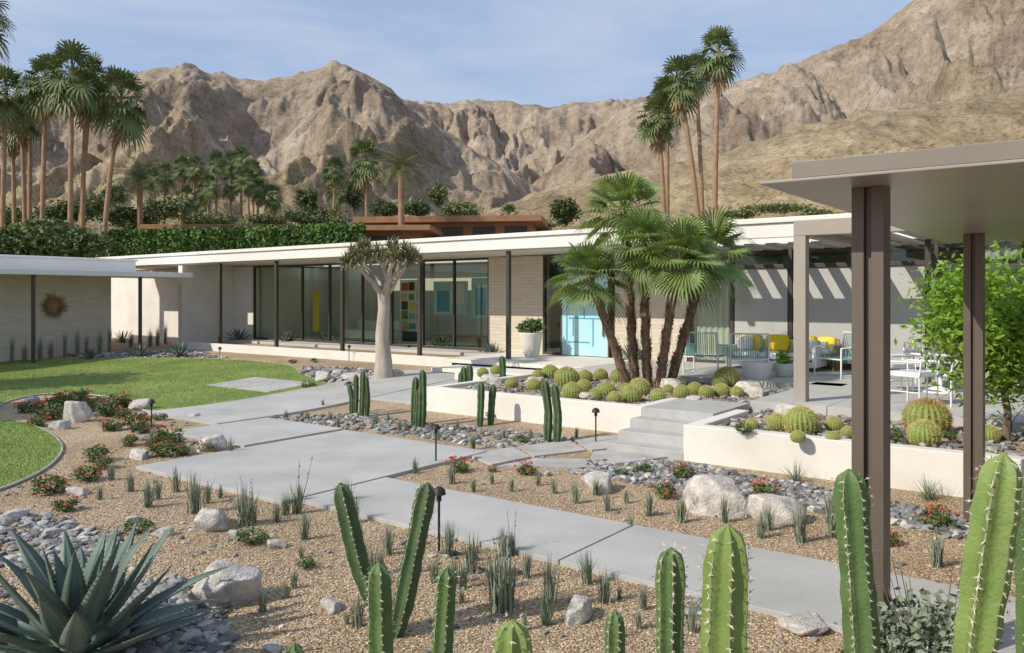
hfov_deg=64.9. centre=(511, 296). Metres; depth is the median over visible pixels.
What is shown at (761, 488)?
crown of thorns bush
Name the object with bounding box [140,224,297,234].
neighbour house
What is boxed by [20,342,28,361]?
desert rush
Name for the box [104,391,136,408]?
crown of thorns bush
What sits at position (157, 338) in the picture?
desert rush
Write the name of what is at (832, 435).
barrel cactus
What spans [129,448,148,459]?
boulder
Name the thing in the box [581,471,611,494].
boulder
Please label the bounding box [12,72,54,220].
fan palm
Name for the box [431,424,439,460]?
path light
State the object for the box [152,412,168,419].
green shrub
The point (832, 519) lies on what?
desert rush
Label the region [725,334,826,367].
outdoor sofa
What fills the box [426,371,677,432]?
planter wall
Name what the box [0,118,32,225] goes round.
fan palm
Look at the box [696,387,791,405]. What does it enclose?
river rock bed
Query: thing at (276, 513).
desert rush
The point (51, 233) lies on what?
background trees
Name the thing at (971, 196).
steel canopy
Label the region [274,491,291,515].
desert rush
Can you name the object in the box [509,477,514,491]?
desert rush
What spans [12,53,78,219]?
fan palm
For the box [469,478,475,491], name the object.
desert rush
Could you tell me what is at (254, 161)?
fan palm
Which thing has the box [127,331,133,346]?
desert rush
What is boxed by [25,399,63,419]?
crown of thorns bush
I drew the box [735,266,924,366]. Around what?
roller screens
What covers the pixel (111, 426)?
crown of thorns bush
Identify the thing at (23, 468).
lawn
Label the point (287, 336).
agave
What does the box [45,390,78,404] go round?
crown of thorns bush
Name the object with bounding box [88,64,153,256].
fan palm
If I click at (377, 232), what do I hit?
neighbour house
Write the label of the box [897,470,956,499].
muhly grass
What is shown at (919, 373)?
dining chair
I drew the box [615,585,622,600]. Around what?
desert rush
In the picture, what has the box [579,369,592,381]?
barrel cactus
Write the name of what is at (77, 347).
desert rush
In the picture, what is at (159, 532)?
boulder
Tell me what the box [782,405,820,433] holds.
barrel cactus
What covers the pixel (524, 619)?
desert rush
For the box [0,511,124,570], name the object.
river rock bed
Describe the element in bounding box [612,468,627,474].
green shrub
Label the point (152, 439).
crown of thorns bush
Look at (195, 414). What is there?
boulder
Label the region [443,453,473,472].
crown of thorns bush
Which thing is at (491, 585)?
desert rush
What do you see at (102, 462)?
crown of thorns bush
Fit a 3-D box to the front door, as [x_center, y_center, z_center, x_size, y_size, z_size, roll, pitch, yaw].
[2.123,0.525,23.487,1.630,2.450,0.150,0,0,37]
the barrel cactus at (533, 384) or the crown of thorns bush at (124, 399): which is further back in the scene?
the crown of thorns bush at (124, 399)
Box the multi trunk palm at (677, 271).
[542,168,763,387]
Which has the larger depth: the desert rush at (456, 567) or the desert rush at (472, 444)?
the desert rush at (472, 444)
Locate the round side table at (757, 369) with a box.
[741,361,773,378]
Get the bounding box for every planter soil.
[214,342,463,356]
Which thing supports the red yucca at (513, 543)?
on the ground at (88, 434)
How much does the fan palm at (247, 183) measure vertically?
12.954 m
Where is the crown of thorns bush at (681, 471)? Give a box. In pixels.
[667,462,700,478]
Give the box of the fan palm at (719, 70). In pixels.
[690,25,746,216]
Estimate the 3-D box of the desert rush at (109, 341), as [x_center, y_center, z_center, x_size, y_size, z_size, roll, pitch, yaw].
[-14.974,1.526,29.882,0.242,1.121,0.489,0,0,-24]
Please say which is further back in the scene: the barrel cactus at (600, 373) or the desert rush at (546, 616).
the barrel cactus at (600, 373)
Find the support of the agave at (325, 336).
on the floor
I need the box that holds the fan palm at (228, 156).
[219,150,237,201]
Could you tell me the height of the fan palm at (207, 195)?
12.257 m
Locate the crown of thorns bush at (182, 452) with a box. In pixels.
[172,443,193,455]
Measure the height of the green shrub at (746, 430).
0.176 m
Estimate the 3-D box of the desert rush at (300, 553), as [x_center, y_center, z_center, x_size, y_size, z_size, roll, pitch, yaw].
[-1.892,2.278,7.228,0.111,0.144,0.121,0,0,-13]
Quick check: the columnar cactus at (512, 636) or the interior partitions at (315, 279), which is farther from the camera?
the interior partitions at (315, 279)
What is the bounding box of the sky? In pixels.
[0,0,912,107]
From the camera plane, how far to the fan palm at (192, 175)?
87.83 m
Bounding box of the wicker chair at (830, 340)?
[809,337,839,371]
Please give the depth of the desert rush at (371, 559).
6.57 m
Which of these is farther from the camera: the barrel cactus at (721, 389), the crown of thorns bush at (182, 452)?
the barrel cactus at (721, 389)
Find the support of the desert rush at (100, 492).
on the ground at (88, 434)
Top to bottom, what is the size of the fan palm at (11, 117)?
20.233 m
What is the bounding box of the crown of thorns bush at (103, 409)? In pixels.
[94,400,122,415]
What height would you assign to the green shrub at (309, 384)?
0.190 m
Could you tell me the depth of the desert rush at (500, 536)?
7.25 m
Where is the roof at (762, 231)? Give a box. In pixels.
[98,213,1023,270]
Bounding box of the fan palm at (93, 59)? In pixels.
[74,52,115,228]
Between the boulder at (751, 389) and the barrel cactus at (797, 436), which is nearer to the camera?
the barrel cactus at (797, 436)
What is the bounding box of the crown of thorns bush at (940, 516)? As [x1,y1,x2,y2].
[914,503,959,527]
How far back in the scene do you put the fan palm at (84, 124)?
63.86 m
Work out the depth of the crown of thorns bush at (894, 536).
7.56 m
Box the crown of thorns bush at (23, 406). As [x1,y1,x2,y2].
[12,399,41,412]
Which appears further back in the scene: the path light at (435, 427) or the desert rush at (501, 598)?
the path light at (435, 427)
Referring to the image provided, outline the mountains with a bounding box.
[0,0,1023,257]
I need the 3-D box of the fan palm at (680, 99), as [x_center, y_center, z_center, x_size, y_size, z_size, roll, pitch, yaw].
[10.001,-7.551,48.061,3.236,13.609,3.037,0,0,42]
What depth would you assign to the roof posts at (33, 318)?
27.02 m
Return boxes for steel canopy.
[760,139,1023,652]
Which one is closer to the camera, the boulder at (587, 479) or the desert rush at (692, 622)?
the desert rush at (692, 622)
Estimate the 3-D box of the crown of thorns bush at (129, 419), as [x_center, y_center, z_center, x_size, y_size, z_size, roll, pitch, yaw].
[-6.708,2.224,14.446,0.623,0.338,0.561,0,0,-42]
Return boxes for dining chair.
[890,342,916,391]
[890,346,941,401]
[912,339,949,383]
[926,354,962,406]
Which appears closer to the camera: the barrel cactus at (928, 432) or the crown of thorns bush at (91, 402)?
the barrel cactus at (928, 432)
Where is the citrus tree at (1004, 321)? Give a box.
[892,240,1023,440]
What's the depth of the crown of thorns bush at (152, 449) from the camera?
11.78 m
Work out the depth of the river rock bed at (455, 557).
7.21 m
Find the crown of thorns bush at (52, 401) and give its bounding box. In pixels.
[36,397,63,408]
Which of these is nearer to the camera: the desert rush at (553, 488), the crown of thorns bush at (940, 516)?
the crown of thorns bush at (940, 516)
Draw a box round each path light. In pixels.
[148,399,154,425]
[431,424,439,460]
[434,486,445,553]
[592,408,599,441]
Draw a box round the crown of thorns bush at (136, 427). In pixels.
[125,419,155,432]
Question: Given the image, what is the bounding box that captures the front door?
[561,272,609,357]
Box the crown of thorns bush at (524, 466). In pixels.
[513,460,538,474]
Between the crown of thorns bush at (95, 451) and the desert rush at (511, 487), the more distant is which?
the crown of thorns bush at (95, 451)
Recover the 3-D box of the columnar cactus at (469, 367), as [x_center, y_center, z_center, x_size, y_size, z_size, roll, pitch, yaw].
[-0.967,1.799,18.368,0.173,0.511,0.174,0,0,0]
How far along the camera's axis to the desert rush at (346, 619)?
5.76 m
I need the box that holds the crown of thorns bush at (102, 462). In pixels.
[91,455,115,468]
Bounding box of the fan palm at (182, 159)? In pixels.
[171,154,193,221]
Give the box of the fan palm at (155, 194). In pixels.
[143,167,162,221]
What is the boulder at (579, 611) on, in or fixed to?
on the ground at (88, 434)
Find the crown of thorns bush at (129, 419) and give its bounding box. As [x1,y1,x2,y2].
[120,411,154,426]
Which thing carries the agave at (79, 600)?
on the river rock bed at (208, 631)
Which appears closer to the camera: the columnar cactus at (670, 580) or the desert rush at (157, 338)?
the columnar cactus at (670, 580)
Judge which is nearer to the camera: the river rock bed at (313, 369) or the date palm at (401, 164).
the river rock bed at (313, 369)
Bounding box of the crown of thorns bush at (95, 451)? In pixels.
[81,443,114,461]
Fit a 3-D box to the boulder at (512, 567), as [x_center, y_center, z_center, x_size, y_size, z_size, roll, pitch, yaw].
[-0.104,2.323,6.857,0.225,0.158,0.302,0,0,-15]
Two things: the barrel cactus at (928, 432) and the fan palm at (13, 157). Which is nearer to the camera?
the barrel cactus at (928, 432)
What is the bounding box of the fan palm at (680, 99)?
[649,54,704,221]
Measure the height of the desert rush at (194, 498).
0.524 m
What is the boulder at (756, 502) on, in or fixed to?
on the ground at (88, 434)
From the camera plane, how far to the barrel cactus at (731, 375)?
16.68 m
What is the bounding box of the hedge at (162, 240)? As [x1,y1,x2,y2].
[106,221,366,256]
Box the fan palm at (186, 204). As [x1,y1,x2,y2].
[173,184,202,223]
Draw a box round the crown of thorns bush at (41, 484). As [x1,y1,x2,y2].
[26,473,72,494]
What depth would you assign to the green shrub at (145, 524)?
7.99 m
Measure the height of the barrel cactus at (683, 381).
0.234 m
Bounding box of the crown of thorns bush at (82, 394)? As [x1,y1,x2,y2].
[67,388,93,400]
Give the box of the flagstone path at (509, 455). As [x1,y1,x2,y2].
[471,435,666,468]
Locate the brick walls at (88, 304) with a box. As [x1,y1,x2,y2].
[0,275,110,361]
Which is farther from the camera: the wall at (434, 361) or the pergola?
the wall at (434, 361)
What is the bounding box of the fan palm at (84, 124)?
[69,66,110,228]
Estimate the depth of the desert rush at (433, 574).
6.61 m
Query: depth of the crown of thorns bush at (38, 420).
14.51 m
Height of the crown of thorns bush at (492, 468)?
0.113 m
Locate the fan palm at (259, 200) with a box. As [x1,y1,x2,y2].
[245,176,271,215]
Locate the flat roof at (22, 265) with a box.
[0,254,192,278]
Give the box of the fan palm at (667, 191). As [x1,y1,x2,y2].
[643,74,688,221]
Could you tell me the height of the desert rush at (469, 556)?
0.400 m
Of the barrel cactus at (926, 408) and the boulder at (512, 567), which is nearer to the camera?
the boulder at (512, 567)
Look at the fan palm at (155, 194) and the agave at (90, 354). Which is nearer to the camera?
the agave at (90, 354)
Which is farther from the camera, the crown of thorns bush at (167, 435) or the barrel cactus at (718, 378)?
the barrel cactus at (718, 378)
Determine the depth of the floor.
28.88 m
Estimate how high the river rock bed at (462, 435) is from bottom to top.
0.130 m
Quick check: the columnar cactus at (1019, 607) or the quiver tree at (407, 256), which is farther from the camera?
the quiver tree at (407, 256)
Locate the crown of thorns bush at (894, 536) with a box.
[890,530,902,546]
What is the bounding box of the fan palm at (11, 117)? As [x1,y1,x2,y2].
[0,62,34,229]
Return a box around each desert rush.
[9,337,14,362]
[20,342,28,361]
[36,336,43,359]
[44,338,53,358]
[61,329,67,357]
[73,325,81,355]
[84,333,88,353]
[94,329,103,352]
[96,483,104,499]
[106,325,111,352]
[106,460,116,480]
[123,468,138,491]
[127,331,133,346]
[138,478,155,507]
[146,326,152,346]
[151,477,167,499]
[154,326,160,345]
[163,321,167,343]
[167,465,185,492]
[181,469,214,514]
[201,480,218,503]
[214,482,224,497]
[226,439,234,450]
[229,481,261,527]
[255,587,268,612]
[271,501,285,522]
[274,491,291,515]
[280,581,291,598]
[291,568,299,588]
[292,509,312,539]
[296,543,304,557]
[334,416,341,426]
[338,479,356,491]
[343,611,350,624]
[348,591,366,627]
[353,495,361,517]
[366,545,381,566]
[373,411,378,423]
[375,547,386,564]
[381,520,399,555]
[396,417,402,430]
[412,458,418,473]
[426,557,443,583]
[436,517,459,556]
[437,430,441,440]
[445,553,460,582]
[446,464,458,483]
[447,559,472,588]
[454,418,459,429]
[455,531,482,573]
[458,586,466,603]
[468,431,477,448]
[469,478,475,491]
[471,535,526,614]
[476,556,496,591]
[489,472,493,483]
[497,525,517,557]
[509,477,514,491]
[521,545,533,578]
[521,611,529,628]
[528,429,532,437]
[532,469,541,485]
[533,575,560,627]
[537,551,563,603]
[547,477,559,493]
[570,479,583,503]
[575,550,603,585]
[591,475,600,495]
[591,563,611,604]
[603,490,616,511]
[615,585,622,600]
[623,489,629,503]
[626,512,635,525]
[633,607,644,629]
[634,583,649,610]
[641,490,657,516]
[671,494,690,523]
[684,600,700,632]
[718,490,735,523]
[755,508,771,539]
[760,505,777,530]
[785,503,815,542]
[822,503,836,538]
[823,488,833,521]
[922,528,951,567]
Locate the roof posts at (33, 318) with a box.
[31,275,141,362]
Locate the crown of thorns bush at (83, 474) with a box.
[71,465,106,481]
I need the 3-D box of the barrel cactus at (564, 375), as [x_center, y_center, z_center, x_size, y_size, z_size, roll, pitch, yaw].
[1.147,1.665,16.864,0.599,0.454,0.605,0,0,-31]
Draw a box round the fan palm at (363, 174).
[345,137,383,224]
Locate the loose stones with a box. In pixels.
[1,446,958,652]
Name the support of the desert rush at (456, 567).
on the ground at (88, 434)
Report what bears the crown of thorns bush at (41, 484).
on the ground at (88, 434)
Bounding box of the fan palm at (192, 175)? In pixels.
[181,154,207,212]
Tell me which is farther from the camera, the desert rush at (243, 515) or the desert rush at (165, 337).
the desert rush at (165, 337)
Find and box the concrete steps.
[607,398,748,460]
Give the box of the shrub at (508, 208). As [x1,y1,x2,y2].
[499,203,518,214]
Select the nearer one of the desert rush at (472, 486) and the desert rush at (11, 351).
the desert rush at (472, 486)
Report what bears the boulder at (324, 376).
on the ground at (88, 434)
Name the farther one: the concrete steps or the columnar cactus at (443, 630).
the concrete steps
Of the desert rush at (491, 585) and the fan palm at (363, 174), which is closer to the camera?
the desert rush at (491, 585)
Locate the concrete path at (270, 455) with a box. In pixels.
[136,370,1015,652]
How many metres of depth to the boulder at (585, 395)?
14.43 m
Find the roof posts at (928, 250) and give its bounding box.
[218,239,931,383]
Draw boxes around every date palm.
[107,157,170,229]
[372,144,430,224]
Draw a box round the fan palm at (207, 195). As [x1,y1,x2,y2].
[196,171,222,213]
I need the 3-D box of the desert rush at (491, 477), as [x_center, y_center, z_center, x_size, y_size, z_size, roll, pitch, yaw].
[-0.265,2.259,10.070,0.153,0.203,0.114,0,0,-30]
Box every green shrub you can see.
[120,518,156,533]
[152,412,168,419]
[233,524,269,544]
[295,555,317,567]
[301,381,315,386]
[514,434,530,442]
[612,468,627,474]
[630,462,653,471]
[734,421,753,433]
[890,424,905,440]
[941,430,959,440]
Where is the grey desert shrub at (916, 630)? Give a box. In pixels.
[833,556,1002,652]
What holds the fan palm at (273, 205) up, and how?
on the ground at (88, 434)
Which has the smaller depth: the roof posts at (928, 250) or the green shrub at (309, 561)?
the green shrub at (309, 561)
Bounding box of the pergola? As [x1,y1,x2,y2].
[685,217,1023,401]
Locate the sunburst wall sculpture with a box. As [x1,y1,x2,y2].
[38,293,66,320]
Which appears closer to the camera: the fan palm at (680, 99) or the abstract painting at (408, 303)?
the abstract painting at (408, 303)
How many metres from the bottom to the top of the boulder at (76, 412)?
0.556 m
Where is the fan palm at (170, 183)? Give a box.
[152,161,178,223]
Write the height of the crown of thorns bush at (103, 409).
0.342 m
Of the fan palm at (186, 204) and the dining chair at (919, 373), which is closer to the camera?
the dining chair at (919, 373)
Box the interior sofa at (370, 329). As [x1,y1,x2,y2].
[345,320,487,346]
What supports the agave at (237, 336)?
on the floor
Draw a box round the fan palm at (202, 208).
[190,188,214,214]
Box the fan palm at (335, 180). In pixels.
[320,155,347,221]
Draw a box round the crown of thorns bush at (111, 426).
[98,418,127,431]
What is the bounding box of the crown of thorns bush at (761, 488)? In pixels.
[746,478,779,494]
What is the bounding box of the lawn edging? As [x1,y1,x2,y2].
[0,358,328,489]
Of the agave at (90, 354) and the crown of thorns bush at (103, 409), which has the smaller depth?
the crown of thorns bush at (103, 409)
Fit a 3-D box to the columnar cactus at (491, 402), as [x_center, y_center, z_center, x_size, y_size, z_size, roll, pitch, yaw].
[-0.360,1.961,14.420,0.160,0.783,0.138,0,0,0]
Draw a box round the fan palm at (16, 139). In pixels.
[0,94,41,222]
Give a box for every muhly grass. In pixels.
[771,455,817,480]
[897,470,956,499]
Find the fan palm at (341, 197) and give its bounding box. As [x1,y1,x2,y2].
[324,175,348,216]
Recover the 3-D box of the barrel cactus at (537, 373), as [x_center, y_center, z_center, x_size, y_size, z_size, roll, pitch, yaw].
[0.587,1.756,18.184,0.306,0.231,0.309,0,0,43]
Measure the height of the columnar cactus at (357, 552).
1.138 m
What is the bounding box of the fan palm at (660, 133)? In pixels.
[635,91,679,222]
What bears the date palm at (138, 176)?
on the ground at (88, 434)
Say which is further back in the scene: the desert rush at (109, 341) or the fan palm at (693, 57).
the fan palm at (693, 57)
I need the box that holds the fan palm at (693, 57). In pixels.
[680,51,712,219]
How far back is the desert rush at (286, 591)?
6.27 m
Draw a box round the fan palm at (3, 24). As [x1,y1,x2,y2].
[0,1,16,71]
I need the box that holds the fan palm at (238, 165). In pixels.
[228,146,253,223]
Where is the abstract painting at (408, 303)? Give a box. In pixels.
[400,280,416,341]
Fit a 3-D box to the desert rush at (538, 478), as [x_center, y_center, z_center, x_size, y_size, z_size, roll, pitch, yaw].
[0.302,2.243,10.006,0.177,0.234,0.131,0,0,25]
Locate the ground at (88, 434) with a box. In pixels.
[0,338,1015,652]
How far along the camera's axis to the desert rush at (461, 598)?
6.15 m
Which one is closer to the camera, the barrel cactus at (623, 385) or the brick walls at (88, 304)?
the barrel cactus at (623, 385)
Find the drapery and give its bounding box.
[694,241,1021,359]
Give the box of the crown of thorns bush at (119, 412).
[108,405,131,418]
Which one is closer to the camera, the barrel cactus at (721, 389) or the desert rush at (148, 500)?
the desert rush at (148, 500)
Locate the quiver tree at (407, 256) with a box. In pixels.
[338,234,426,378]
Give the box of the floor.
[232,335,958,369]
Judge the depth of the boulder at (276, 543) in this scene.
7.49 m
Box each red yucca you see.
[240,478,261,522]
[288,456,312,513]
[493,529,522,608]
[506,513,522,555]
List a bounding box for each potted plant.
[515,317,547,356]
[773,348,793,376]
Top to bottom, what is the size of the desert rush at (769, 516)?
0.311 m
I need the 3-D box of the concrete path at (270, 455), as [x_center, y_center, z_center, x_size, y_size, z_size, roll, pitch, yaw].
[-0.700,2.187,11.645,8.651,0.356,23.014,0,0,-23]
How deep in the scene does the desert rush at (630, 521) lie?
8.13 m
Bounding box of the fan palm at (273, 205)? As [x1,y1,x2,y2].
[260,183,284,214]
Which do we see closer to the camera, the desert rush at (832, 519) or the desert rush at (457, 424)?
the desert rush at (832, 519)
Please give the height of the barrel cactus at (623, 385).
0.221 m
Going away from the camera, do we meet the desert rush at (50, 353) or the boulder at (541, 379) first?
the boulder at (541, 379)
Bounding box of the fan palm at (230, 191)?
[220,171,243,223]
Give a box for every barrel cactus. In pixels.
[476,367,488,376]
[490,365,498,373]
[504,378,517,388]
[526,378,540,389]
[532,369,543,376]
[542,364,557,378]
[553,366,579,386]
[561,381,582,398]
[577,379,591,391]
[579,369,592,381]
[588,388,602,399]
[593,368,608,379]
[597,381,616,396]
[606,391,621,402]
[609,368,620,381]
[619,383,628,391]
[620,384,641,401]
[629,377,651,395]
[649,388,666,400]
[662,384,673,392]
[673,384,690,397]
[676,377,686,385]
[687,382,701,393]
[698,384,714,396]
[711,374,727,385]
[713,365,740,386]
[713,383,729,396]
[730,386,743,396]
[744,418,759,428]
[767,413,783,429]
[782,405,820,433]
[790,429,805,442]
[824,416,843,430]
[825,431,839,439]
[840,425,851,436]
[900,397,953,431]
[905,419,941,445]
[985,424,1001,442]
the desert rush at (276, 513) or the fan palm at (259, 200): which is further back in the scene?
the fan palm at (259, 200)
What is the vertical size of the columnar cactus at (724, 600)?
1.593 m
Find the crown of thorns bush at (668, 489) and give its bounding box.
[648,480,677,499]
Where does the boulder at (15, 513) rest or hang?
on the ground at (88, 434)
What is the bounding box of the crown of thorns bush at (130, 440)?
[119,434,140,446]
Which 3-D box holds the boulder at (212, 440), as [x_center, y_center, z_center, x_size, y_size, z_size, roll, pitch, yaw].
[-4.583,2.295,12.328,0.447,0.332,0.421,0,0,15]
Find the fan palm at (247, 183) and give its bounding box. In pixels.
[234,165,261,223]
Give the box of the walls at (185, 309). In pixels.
[111,251,692,361]
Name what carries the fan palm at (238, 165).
on the ground at (88, 434)
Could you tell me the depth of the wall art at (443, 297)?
28.66 m
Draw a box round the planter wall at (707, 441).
[684,409,1023,496]
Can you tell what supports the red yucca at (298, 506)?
on the ground at (88, 434)
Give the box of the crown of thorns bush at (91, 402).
[79,395,112,408]
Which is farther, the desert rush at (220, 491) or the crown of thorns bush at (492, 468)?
the crown of thorns bush at (492, 468)
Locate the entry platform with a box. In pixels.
[431,353,640,374]
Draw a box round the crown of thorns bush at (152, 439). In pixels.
[141,434,161,446]
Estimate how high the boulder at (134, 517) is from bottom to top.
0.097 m
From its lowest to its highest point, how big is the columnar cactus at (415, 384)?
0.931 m
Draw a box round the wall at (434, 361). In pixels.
[186,342,452,366]
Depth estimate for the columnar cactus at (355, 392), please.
15.76 m
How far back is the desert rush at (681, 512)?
8.35 m
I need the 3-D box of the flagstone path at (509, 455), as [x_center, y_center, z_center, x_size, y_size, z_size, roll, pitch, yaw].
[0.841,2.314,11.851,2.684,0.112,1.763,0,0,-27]
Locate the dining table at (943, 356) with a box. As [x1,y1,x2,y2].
[902,348,959,393]
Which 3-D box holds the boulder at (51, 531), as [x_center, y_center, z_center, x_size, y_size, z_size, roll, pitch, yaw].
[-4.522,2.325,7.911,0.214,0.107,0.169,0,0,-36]
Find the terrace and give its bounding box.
[575,360,1023,431]
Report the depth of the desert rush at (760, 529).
7.82 m
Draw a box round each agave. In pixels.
[0,522,231,652]
[77,347,106,358]
[112,331,135,342]
[122,344,151,356]
[164,341,194,356]
[225,327,252,340]
[272,329,300,340]
[309,330,339,340]
[430,335,460,346]
[476,342,502,351]
[622,343,641,359]
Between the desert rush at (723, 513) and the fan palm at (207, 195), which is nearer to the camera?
the desert rush at (723, 513)
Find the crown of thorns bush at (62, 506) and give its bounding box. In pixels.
[49,494,81,511]
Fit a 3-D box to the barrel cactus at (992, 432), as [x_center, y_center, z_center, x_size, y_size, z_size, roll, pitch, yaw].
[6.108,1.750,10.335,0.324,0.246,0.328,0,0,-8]
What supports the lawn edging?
on the ground at (88, 434)
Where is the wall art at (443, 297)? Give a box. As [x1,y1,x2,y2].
[313,278,487,330]
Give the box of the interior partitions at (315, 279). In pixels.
[260,248,1023,358]
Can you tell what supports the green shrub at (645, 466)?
on the river rock bed at (803, 492)
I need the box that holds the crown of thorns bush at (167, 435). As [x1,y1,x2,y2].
[148,425,184,445]
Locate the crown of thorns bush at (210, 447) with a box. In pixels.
[196,440,218,451]
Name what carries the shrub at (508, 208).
on the ground at (88, 434)
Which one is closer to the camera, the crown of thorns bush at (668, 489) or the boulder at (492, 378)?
the crown of thorns bush at (668, 489)
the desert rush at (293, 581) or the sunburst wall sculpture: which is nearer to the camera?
the desert rush at (293, 581)
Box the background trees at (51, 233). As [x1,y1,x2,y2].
[0,178,838,257]
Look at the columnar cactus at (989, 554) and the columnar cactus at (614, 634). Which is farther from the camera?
the columnar cactus at (614, 634)
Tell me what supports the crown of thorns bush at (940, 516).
on the river rock bed at (803, 492)
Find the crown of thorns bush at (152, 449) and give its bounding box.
[144,439,178,457]
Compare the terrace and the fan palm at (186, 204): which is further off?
the fan palm at (186, 204)
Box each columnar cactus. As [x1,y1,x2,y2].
[282,642,305,652]
[332,482,437,638]
[347,384,352,413]
[353,374,358,413]
[359,371,365,417]
[363,562,397,652]
[364,377,369,415]
[411,377,418,424]
[415,388,420,426]
[419,370,426,427]
[429,567,459,652]
[458,372,462,382]
[460,367,466,381]
[466,364,472,380]
[477,382,484,426]
[487,384,495,424]
[489,612,537,652]
[499,356,505,376]
[541,380,552,442]
[550,384,561,441]
[602,608,629,652]
[651,543,688,652]
[695,525,754,652]
[828,469,885,652]
[948,453,1023,652]
[1011,480,1023,652]
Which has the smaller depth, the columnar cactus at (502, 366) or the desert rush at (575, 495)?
the desert rush at (575, 495)
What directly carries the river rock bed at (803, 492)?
on the ground at (88, 434)
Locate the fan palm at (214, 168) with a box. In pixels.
[206,149,227,214]
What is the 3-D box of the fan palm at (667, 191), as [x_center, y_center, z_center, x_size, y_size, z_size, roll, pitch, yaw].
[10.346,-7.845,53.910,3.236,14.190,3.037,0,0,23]
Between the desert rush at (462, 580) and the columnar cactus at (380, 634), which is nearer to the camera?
the columnar cactus at (380, 634)
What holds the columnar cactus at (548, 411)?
on the ground at (88, 434)
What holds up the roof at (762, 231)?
on the walls at (185, 309)
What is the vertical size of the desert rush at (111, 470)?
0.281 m
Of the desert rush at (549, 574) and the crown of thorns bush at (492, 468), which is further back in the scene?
the crown of thorns bush at (492, 468)
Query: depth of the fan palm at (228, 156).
94.65 m
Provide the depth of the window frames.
24.51 m
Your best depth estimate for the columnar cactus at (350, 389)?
15.94 m
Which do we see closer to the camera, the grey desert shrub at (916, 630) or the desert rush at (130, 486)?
the grey desert shrub at (916, 630)
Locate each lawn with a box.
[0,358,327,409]
[0,419,60,490]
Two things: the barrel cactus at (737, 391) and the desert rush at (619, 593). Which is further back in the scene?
the barrel cactus at (737, 391)
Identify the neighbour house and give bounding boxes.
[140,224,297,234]
[323,225,443,240]
[353,215,551,236]
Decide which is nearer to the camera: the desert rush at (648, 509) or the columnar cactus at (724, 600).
the columnar cactus at (724, 600)
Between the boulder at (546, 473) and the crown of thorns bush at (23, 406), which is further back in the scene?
the crown of thorns bush at (23, 406)
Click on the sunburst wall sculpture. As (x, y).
(52, 306)
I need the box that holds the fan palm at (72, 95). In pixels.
[35,38,106,227]
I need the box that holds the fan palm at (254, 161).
[244,158,265,222]
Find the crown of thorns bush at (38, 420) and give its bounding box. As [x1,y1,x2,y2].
[26,414,51,426]
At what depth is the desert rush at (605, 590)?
6.16 m
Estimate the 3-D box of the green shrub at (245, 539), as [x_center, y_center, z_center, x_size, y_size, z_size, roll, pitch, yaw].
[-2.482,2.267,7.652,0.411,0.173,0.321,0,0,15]
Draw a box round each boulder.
[0,508,29,521]
[23,396,39,404]
[41,527,63,535]
[48,419,70,429]
[63,401,91,422]
[65,486,88,495]
[125,515,142,523]
[128,398,149,410]
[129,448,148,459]
[151,526,174,537]
[179,446,195,454]
[187,559,262,607]
[188,413,200,416]
[193,508,228,531]
[197,434,226,451]
[228,529,243,537]
[262,640,281,652]
[267,539,287,548]
[315,371,331,381]
[320,597,341,613]
[331,369,342,375]
[341,372,367,380]
[393,368,403,375]
[480,374,501,383]
[486,560,514,575]
[527,376,544,382]
[543,471,551,475]
[564,594,591,626]
[579,392,594,399]
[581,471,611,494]
[655,593,701,618]
[660,378,681,388]
[683,474,747,517]
[686,396,701,399]
[734,381,762,396]
[747,493,806,525]
[773,403,800,415]
[777,611,829,636]
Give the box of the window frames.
[253,240,1023,376]
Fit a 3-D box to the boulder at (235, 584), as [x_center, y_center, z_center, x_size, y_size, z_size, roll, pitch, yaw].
[-2.202,2.272,6.180,0.543,0.440,0.384,0,0,-15]
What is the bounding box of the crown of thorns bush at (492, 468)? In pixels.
[486,465,497,471]
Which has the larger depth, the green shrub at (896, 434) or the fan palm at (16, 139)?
the fan palm at (16, 139)
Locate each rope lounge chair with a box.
[682,332,728,373]
[729,333,769,377]
[814,331,851,378]
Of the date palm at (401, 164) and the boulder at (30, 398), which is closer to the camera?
the boulder at (30, 398)
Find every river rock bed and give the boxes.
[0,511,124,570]
[0,585,22,652]
[68,350,227,357]
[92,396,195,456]
[115,572,238,652]
[268,412,577,448]
[301,365,373,381]
[377,530,527,584]
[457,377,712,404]
[566,457,968,539]
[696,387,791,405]
[722,408,1023,456]
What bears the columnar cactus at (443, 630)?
on the ground at (88, 434)
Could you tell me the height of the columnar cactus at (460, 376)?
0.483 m

